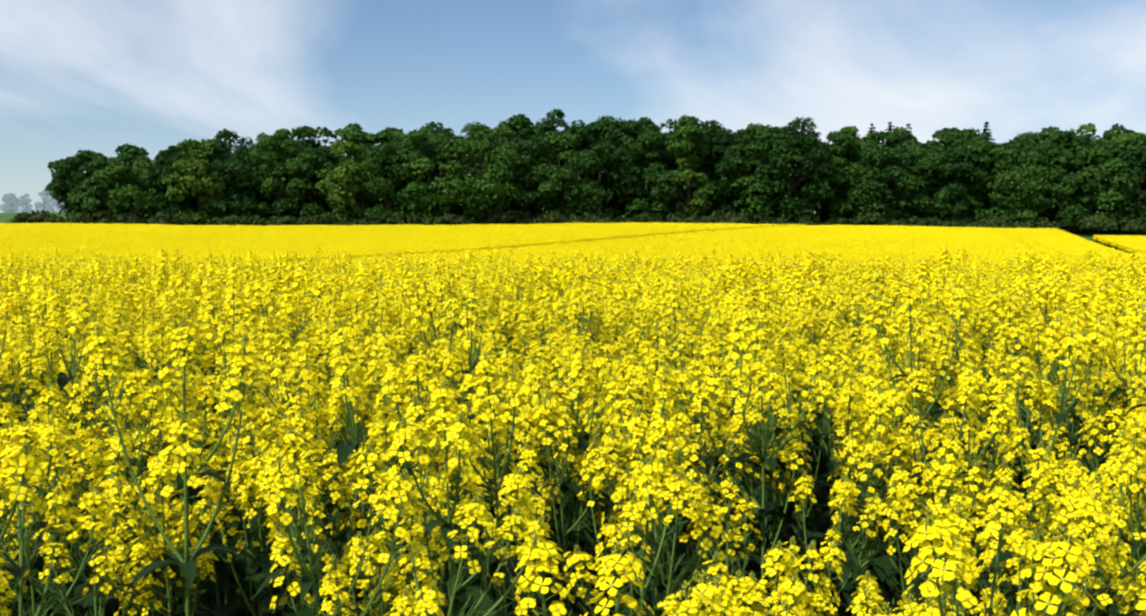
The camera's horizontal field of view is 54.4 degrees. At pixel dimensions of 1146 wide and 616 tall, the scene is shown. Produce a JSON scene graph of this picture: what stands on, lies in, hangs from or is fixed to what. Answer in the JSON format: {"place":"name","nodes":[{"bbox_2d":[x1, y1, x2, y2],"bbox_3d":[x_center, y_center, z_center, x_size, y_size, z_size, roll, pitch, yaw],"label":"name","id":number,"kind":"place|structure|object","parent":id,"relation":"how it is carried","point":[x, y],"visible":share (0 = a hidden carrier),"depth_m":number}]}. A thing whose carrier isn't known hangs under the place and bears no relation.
{"place":"outdoors","nodes":[
{"label":"outdoors","id":0,"kind":"place"},
{"bbox_2d":[0,212,1145,615],"bbox_3d":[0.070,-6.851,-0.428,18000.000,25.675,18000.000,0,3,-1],"label":"ground","id":1,"kind":"structure","parent":0,"point":[4,218],"depth_m":8.05},
{"bbox_2d":[5,201,58,212],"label":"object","id":2,"kind":"object","parent":1,"relation":"on","point":[21,208],"visible":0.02,"depth_m":1142.75},
{"bbox_2d":[0,189,66,212],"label":"distant treeline","id":3,"kind":"object","parent":1,"relation":"on","point":[9,200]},
{"bbox_2d":[6,208,1145,232],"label":"forest edge shrubs","id":4,"kind":"object","parent":1,"relation":"on","point":[1132,225],"visible":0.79,"depth_m":206.54},
{"bbox_2d":[45,109,1145,233],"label":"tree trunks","id":5,"kind":"object","parent":1,"relation":"on","point":[388,204],"visible":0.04,"depth_m":212.19},
{"bbox_2d":[866,122,995,207],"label":"conifer trees","id":6,"kind":"object","parent":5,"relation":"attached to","point":[984,133],"visible":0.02,"depth_m":228.77},
{"bbox_2d":[0,0,1145,212],"label":"sky","id":7,"kind":"structure","parent":0,"point":[96,76]}
]}

